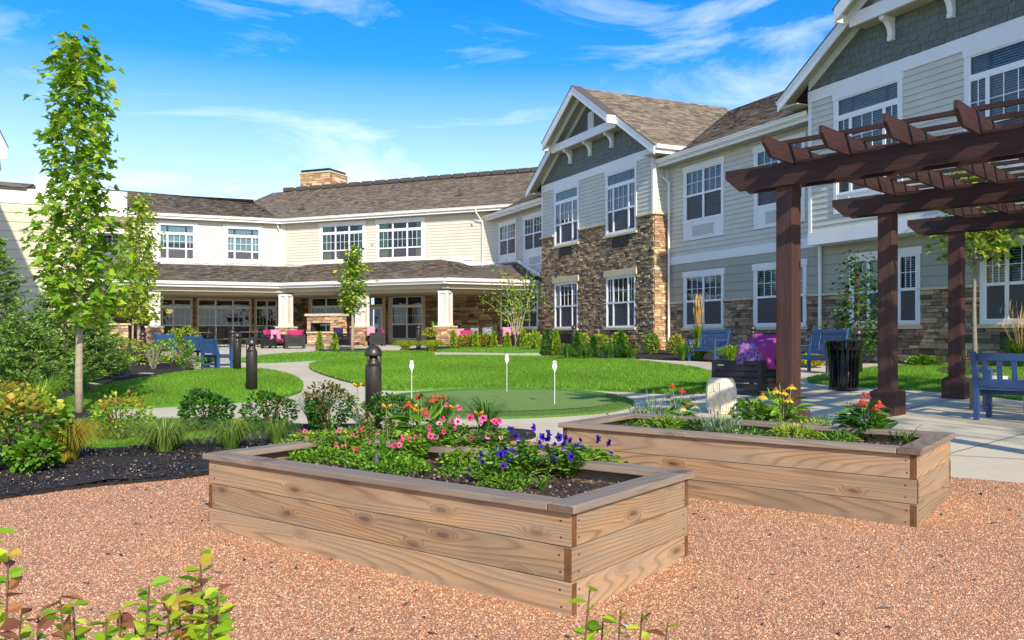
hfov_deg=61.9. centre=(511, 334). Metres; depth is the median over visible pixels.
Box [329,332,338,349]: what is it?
arborvitae
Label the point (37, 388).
shrub
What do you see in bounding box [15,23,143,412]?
maple tree
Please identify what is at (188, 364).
shrub
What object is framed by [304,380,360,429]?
shrub
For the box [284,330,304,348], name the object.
slatted armchair
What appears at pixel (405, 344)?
ornamental grass
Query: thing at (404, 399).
shrub
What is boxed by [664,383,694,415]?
coneflower
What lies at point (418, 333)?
bollard light
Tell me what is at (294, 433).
ground plant
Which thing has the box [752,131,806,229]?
window
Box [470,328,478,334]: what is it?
cushion
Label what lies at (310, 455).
ground plant
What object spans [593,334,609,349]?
shrub
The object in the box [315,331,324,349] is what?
arborvitae
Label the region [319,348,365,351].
mulch ring
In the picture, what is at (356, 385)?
daylily flower
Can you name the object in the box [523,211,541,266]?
window
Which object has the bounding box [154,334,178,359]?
garden chair
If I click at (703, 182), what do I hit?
window
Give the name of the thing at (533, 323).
window
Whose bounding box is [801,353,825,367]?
shrub
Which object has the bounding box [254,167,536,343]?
cream wing
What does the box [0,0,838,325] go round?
sky
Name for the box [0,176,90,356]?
beige wing
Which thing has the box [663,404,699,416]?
coneflower
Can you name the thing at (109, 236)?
window
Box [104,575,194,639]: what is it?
foreground shrub
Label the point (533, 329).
arborvitae
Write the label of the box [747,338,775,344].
cushion
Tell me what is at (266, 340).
slatted armchair
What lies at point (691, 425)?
bed plant
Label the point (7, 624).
foreground shrub
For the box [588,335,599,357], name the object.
arborvitae
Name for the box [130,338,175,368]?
shrub
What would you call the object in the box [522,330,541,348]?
shrub
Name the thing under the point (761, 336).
cushion
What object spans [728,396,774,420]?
bed plant
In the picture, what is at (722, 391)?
garden stool
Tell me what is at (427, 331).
potted plant
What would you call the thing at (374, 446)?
petunia
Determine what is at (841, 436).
bed plant
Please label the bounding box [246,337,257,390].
bollard light
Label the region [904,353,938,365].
shrub
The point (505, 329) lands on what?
cushion
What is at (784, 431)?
bed plant
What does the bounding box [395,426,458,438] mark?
ground plant
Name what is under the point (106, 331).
spruce tree
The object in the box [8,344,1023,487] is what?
path
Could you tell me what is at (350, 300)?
maple tree
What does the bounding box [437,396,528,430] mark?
daylily
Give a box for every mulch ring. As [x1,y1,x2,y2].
[43,411,107,427]
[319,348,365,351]
[937,366,996,374]
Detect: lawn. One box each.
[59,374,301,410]
[82,420,259,448]
[241,351,434,362]
[310,356,705,393]
[436,346,539,352]
[807,366,1022,400]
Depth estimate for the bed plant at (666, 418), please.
7.19 m
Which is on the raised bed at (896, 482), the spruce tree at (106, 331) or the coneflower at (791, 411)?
the coneflower at (791, 411)
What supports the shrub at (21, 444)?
on the mulch bed at (120, 460)
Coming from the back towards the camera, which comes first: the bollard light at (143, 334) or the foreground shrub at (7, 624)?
the bollard light at (143, 334)
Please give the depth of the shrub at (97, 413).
8.95 m
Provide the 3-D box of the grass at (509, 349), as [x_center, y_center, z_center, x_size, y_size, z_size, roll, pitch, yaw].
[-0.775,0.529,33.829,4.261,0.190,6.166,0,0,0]
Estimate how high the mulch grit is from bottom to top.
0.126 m
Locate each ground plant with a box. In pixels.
[269,440,321,454]
[285,427,327,439]
[285,445,350,465]
[319,424,382,440]
[335,448,418,469]
[355,456,432,475]
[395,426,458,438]
[433,464,473,478]
[435,446,487,470]
[476,470,533,490]
[592,448,628,462]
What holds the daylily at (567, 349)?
on the lawn at (560, 387)
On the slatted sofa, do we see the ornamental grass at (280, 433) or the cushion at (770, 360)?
the cushion at (770, 360)
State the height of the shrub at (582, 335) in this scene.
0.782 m
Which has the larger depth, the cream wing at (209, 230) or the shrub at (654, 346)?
the cream wing at (209, 230)
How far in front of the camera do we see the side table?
11.71 m
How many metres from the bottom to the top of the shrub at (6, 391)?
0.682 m
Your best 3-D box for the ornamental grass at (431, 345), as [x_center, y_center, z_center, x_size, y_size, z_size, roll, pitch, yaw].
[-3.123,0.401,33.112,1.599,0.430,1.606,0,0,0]
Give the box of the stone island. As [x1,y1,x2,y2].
[94,323,133,348]
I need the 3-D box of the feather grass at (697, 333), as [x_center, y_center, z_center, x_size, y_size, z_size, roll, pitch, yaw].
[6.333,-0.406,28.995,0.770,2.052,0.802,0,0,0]
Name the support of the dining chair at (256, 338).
on the path
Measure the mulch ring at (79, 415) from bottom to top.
0.093 m
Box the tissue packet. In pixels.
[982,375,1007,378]
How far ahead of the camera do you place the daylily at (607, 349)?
24.96 m
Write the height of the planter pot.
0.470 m
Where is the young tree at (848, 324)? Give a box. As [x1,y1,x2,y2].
[819,250,903,354]
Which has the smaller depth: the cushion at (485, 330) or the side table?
the side table
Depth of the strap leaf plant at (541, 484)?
4.55 m
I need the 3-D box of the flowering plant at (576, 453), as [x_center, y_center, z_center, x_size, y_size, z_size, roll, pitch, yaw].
[0.360,0.713,5.101,0.501,0.286,0.465,0,0,0]
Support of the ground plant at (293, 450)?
on the raised bed at (606, 529)
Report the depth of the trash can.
14.65 m
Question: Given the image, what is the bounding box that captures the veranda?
[91,258,541,345]
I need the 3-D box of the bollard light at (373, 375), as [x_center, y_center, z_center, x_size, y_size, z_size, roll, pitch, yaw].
[-1.666,0.647,10.250,0.208,1.055,0.208,0,0,-23]
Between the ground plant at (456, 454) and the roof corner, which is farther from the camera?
the roof corner
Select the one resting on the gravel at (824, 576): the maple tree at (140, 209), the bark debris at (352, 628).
the bark debris at (352, 628)
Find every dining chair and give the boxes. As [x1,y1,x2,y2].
[202,327,216,338]
[210,327,224,347]
[227,327,241,346]
[252,327,265,346]
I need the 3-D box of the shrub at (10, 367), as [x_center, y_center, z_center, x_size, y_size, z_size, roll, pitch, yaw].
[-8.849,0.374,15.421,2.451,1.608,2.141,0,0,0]
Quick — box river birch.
[476,259,549,346]
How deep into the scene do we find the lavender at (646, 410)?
7.70 m
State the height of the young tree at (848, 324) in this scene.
2.940 m
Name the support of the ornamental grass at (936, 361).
on the lawn at (926, 389)
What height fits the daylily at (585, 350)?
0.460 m
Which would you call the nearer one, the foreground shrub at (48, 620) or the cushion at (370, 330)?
the foreground shrub at (48, 620)
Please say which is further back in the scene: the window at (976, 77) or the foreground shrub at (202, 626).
the window at (976, 77)
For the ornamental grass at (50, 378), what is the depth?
13.09 m
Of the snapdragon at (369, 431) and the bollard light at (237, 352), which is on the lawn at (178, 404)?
the bollard light at (237, 352)
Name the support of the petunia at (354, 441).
on the raised bed at (606, 529)
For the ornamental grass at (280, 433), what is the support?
on the mulch bed at (120, 460)
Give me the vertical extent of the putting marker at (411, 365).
0.651 m
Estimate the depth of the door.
49.95 m
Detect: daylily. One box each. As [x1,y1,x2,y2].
[5,378,87,410]
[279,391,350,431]
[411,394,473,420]
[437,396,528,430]
[555,344,578,358]
[576,344,595,358]
[594,341,623,358]
[618,344,645,357]
[669,343,691,359]
[687,350,712,359]
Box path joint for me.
[222,395,1021,458]
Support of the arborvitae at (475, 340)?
on the lawn at (461, 351)
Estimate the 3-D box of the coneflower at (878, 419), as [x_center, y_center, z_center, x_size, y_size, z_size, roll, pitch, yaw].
[2.686,0.638,6.501,0.497,0.412,0.435,0,0,-18]
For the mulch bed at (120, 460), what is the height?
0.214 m
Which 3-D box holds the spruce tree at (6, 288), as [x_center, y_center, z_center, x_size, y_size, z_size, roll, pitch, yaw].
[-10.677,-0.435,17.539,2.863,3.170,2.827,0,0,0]
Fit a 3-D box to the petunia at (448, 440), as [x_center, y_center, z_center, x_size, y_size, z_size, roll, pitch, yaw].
[-0.402,0.654,5.796,0.452,0.404,0.367,0,0,0]
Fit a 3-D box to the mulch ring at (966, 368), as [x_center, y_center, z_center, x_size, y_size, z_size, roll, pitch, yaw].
[9.957,0.789,18.662,1.157,0.136,3.267,0,0,31]
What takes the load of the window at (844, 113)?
in the residential wing at (635, 219)
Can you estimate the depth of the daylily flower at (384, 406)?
8.60 m
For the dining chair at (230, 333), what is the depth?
39.98 m
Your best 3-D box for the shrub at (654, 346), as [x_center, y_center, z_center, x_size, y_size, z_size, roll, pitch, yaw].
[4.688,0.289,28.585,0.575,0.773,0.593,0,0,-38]
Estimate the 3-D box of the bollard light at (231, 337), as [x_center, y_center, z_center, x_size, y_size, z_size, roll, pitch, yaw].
[-8.952,0.345,27.333,0.208,1.055,0.208,0,0,39]
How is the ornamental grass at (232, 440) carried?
on the mulch bed at (120, 460)
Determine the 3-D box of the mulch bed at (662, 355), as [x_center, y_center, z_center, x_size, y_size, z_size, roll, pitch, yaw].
[5.327,0.686,26.824,7.582,0.406,28.788,0,0,-34]
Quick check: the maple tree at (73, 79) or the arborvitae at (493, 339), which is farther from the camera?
the arborvitae at (493, 339)
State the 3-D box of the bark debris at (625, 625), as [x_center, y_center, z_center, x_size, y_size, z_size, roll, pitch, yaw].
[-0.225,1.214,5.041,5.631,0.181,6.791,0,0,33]
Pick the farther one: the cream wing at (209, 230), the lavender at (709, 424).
the cream wing at (209, 230)
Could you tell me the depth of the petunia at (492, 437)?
5.78 m
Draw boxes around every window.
[91,233,121,254]
[155,220,197,261]
[160,297,192,339]
[196,298,251,339]
[223,224,262,262]
[254,299,277,339]
[308,298,343,331]
[319,220,365,262]
[375,217,424,260]
[388,296,425,341]
[498,218,516,264]
[500,294,515,328]
[520,288,538,328]
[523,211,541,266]
[552,181,579,248]
[552,281,578,330]
[603,161,637,238]
[604,275,636,329]
[681,268,725,330]
[682,156,724,241]
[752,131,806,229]
[752,258,808,329]
[832,71,903,214]
[845,246,922,328]
[962,31,1023,177]
[977,235,1023,327]
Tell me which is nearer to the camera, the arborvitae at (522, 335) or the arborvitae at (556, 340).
the arborvitae at (556, 340)
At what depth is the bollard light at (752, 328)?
25.24 m
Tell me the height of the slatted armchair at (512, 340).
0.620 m
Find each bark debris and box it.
[0,443,1021,639]
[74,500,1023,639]
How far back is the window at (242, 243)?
51.63 m
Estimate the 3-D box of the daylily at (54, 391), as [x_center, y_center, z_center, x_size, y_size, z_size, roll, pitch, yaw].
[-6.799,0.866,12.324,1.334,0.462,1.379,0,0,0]
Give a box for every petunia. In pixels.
[281,429,346,442]
[300,426,378,454]
[333,441,397,461]
[390,432,439,458]
[422,402,483,447]
[464,451,517,481]
[467,413,512,449]
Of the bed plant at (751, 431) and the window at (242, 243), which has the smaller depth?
the bed plant at (751, 431)
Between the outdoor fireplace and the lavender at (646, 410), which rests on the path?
the outdoor fireplace
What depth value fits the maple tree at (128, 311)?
42.86 m
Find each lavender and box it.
[629,389,671,414]
[699,403,744,433]
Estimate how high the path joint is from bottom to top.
0.474 m
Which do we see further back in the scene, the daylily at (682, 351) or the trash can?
the daylily at (682, 351)
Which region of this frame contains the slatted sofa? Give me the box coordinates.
[712,344,775,395]
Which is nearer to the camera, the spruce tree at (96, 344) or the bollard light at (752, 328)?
the spruce tree at (96, 344)
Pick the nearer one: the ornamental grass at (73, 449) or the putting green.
the ornamental grass at (73, 449)
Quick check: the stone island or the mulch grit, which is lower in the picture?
the mulch grit
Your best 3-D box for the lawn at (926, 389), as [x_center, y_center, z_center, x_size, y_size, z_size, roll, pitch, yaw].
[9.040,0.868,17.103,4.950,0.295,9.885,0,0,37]
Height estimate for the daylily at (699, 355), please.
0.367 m
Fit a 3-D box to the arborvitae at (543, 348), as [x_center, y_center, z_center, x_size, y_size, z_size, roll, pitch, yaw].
[1.148,0.242,27.502,0.551,0.978,0.547,0,0,0]
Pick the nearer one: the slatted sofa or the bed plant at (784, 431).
the bed plant at (784, 431)
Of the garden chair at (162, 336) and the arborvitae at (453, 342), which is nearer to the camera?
the garden chair at (162, 336)
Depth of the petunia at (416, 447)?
5.67 m
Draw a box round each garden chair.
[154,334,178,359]
[184,336,213,361]
[197,338,232,368]
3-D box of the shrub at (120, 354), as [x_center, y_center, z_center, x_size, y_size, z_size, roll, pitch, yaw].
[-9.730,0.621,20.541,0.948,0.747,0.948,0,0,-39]
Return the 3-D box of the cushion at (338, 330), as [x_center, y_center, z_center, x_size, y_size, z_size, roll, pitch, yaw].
[-7.867,-0.135,38.640,0.450,0.420,0.160,0,-11,-17]
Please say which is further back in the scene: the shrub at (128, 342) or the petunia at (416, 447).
the shrub at (128, 342)
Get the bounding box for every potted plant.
[421,327,437,336]
[706,346,737,359]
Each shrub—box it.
[0,313,100,392]
[0,378,34,427]
[0,381,55,416]
[0,393,74,466]
[0,527,31,639]
[2,433,65,474]
[14,594,124,639]
[86,389,156,440]
[94,345,129,372]
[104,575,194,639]
[115,338,153,361]
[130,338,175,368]
[148,337,195,365]
[161,549,235,639]
[168,325,200,350]
[175,351,203,369]
[176,387,237,431]
[237,389,299,430]
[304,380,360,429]
[363,391,422,428]
[456,334,473,347]
[471,333,490,346]
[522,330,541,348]
[567,585,679,639]
[577,331,589,344]
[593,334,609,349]
[610,331,628,344]
[643,333,660,353]
[666,333,683,354]
[721,345,737,357]
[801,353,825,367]
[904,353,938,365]
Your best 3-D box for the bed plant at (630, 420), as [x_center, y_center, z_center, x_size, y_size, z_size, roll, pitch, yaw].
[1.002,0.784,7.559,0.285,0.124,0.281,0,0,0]
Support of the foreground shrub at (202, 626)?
on the gravel at (824, 576)
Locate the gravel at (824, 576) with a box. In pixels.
[0,441,1023,639]
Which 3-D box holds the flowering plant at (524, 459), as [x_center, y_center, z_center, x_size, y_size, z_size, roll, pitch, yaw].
[0.078,0.687,5.008,0.574,0.339,0.458,0,0,0]
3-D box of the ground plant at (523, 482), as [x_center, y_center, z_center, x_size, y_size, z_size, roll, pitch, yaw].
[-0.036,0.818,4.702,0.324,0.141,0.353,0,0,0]
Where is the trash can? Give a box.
[824,339,863,390]
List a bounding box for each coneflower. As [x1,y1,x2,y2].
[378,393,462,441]
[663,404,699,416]
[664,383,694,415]
[756,381,814,421]
[834,392,898,441]
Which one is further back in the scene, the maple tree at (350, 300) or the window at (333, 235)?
the window at (333, 235)
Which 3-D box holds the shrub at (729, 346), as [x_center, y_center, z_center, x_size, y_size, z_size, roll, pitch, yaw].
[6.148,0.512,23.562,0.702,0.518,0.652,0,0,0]
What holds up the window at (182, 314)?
in the cream wing at (209, 230)
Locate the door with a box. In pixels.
[370,297,385,342]
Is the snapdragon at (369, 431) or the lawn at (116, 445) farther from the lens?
the lawn at (116, 445)
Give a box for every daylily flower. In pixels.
[353,382,362,421]
[382,404,392,427]
[437,394,445,415]
[449,405,457,418]
[474,411,484,439]
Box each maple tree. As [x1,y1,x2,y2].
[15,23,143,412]
[105,193,171,351]
[117,241,147,344]
[333,241,378,349]
[916,161,1023,361]
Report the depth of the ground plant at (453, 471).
5.07 m
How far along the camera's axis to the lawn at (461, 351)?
31.62 m
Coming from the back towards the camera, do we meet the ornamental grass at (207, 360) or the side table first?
the ornamental grass at (207, 360)
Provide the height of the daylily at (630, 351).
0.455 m
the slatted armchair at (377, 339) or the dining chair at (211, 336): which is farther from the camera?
the slatted armchair at (377, 339)
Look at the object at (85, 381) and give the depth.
14.82 m
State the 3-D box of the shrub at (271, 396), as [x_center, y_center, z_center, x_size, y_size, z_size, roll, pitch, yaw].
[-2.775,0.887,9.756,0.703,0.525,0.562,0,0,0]
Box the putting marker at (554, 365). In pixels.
[552,361,556,403]
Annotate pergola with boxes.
[725,98,1023,423]
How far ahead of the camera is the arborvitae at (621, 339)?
25.18 m
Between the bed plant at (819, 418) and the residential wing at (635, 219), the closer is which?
the bed plant at (819, 418)
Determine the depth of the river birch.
35.92 m
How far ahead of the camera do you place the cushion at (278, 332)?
38.15 m
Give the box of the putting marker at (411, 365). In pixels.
[409,361,413,398]
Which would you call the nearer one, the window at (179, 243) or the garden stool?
the garden stool
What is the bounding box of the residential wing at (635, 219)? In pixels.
[482,0,1023,366]
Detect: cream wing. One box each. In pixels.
[29,185,282,343]
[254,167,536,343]
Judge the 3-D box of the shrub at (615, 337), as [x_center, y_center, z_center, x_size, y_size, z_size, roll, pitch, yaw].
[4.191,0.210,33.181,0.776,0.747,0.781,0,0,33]
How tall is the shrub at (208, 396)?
0.573 m
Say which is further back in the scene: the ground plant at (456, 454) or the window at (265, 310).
the window at (265, 310)
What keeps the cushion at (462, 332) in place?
on the slatted sofa
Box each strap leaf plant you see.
[378,434,387,459]
[522,473,559,489]
[895,424,922,442]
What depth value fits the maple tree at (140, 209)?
33.46 m
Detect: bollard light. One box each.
[139,331,146,364]
[229,329,235,360]
[233,332,241,368]
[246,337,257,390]
[365,345,381,425]
[416,325,420,348]
[571,325,576,345]
[749,325,755,337]
[852,329,862,372]
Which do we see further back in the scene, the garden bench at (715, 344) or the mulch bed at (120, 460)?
the garden bench at (715, 344)
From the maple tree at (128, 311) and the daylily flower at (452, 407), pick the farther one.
the maple tree at (128, 311)
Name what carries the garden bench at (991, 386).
on the path
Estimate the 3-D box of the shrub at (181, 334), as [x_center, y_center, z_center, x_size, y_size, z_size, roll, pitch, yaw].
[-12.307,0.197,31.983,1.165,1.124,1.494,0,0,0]
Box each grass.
[17,415,123,461]
[22,371,86,402]
[46,416,284,447]
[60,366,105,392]
[88,415,233,452]
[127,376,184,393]
[187,416,276,448]
[193,354,213,366]
[248,418,303,443]
[388,340,419,349]
[417,340,447,350]
[436,345,539,351]
[688,294,705,346]
[918,356,947,364]
[992,301,1023,367]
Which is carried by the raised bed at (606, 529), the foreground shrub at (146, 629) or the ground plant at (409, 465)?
the ground plant at (409, 465)
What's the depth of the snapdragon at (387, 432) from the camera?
6.04 m
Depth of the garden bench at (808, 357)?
19.44 m
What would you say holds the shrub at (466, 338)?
on the mulch bed at (662, 355)
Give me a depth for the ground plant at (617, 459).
5.39 m
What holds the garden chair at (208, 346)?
on the path
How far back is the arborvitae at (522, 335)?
35.43 m
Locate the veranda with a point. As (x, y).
(285, 284)
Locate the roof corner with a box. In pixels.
[0,130,8,170]
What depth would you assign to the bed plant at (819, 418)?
6.93 m
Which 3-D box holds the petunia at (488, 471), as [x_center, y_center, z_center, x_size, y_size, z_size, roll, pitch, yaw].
[-0.121,0.757,4.887,0.314,0.201,0.254,0,0,0]
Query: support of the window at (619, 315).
in the residential wing at (635, 219)
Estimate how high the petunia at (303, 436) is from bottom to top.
0.188 m
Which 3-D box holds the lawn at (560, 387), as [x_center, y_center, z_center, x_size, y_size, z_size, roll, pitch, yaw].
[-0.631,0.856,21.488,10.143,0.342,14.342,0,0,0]
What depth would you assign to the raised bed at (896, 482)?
5.82 m
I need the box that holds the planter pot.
[425,336,436,340]
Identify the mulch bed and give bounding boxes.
[0,349,194,415]
[0,418,535,499]
[400,346,904,364]
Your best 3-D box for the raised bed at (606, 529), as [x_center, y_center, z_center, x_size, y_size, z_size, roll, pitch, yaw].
[-0.475,0.995,5.044,2.790,0.500,1.231,0,0,37]
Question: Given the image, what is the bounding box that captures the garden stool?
[706,377,736,413]
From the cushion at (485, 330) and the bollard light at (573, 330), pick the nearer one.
the bollard light at (573, 330)
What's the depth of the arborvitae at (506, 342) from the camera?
35.42 m
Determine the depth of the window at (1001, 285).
20.06 m
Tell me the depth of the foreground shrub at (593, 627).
1.99 m
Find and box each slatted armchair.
[261,330,284,347]
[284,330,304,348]
[337,330,350,344]
[368,329,384,345]
[503,333,521,345]
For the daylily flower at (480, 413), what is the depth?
8.90 m
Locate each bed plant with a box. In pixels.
[617,419,640,425]
[636,413,686,428]
[681,418,715,430]
[716,425,775,436]
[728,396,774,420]
[769,420,819,439]
[800,413,848,425]
[808,429,860,442]
[882,435,902,442]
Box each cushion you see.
[270,330,280,338]
[333,327,342,335]
[366,327,374,335]
[460,330,472,335]
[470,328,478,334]
[482,327,491,334]
[502,327,510,336]
[734,340,766,365]
[738,340,775,368]
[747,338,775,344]
[755,334,775,338]
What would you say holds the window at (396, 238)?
in the cream wing at (324, 215)
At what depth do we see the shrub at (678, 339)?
27.81 m
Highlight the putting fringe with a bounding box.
[361,388,633,418]
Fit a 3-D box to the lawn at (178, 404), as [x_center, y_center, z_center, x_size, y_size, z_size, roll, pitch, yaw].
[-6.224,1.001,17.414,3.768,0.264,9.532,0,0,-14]
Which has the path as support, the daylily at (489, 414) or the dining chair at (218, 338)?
the dining chair at (218, 338)
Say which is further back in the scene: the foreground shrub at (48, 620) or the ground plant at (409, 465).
the ground plant at (409, 465)
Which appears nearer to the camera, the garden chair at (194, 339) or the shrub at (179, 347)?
the shrub at (179, 347)
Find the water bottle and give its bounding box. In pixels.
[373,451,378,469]
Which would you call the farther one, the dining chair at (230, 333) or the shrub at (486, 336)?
the dining chair at (230, 333)
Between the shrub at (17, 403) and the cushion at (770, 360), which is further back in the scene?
the cushion at (770, 360)
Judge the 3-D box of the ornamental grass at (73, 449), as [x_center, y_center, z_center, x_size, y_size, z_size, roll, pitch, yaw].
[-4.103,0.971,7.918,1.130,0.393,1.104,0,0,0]
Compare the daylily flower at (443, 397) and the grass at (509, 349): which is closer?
the daylily flower at (443, 397)
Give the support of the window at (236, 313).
in the cream wing at (209, 230)
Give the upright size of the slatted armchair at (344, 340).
0.833 m
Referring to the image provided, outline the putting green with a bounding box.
[384,389,612,410]
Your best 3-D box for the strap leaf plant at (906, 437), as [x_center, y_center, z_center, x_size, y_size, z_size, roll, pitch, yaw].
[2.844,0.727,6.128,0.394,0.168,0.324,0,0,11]
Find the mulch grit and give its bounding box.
[0,421,529,491]
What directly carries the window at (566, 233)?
in the residential wing at (635, 219)
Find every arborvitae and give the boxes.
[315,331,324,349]
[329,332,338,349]
[449,330,456,347]
[471,331,478,346]
[490,331,497,346]
[503,331,510,346]
[518,328,526,346]
[530,328,538,344]
[539,327,553,355]
[550,329,561,355]
[571,331,581,356]
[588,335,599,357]
[614,330,626,357]
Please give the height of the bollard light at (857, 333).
1.055 m
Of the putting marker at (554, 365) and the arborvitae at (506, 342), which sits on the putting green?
the putting marker at (554, 365)
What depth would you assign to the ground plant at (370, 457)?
5.41 m
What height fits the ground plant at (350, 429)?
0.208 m
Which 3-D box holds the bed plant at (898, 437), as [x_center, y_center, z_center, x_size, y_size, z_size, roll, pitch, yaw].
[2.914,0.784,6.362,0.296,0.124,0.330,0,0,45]
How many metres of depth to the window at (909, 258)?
22.55 m
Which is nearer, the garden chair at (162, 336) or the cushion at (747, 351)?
the cushion at (747, 351)
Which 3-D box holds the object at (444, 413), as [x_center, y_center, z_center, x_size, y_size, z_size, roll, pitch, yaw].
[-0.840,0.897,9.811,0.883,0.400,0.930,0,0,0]
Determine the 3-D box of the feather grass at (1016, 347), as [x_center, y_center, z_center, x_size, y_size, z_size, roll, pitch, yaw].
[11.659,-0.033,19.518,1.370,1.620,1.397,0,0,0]
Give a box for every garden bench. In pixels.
[687,329,730,360]
[801,328,849,373]
[970,351,1023,419]
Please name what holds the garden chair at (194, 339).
on the path
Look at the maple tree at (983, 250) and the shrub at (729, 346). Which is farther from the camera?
the shrub at (729, 346)
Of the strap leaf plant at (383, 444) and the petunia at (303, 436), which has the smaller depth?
the strap leaf plant at (383, 444)
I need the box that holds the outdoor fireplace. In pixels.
[304,313,348,345]
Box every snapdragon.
[353,407,376,438]
[380,417,399,452]
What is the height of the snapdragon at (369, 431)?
0.336 m
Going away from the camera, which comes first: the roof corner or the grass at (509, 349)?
the roof corner
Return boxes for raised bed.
[202,435,694,616]
[558,412,955,526]
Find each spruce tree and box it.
[0,237,63,383]
[6,271,132,380]
[57,298,138,371]
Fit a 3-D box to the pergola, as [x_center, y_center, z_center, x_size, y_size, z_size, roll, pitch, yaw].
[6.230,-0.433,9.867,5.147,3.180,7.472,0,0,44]
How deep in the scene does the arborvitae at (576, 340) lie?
26.16 m
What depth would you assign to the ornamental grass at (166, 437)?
8.29 m
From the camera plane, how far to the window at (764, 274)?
27.29 m
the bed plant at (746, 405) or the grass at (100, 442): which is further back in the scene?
the grass at (100, 442)
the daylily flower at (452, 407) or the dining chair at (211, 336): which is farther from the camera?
the dining chair at (211, 336)
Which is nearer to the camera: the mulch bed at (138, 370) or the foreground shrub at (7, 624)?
the foreground shrub at (7, 624)
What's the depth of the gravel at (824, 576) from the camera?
4.32 m

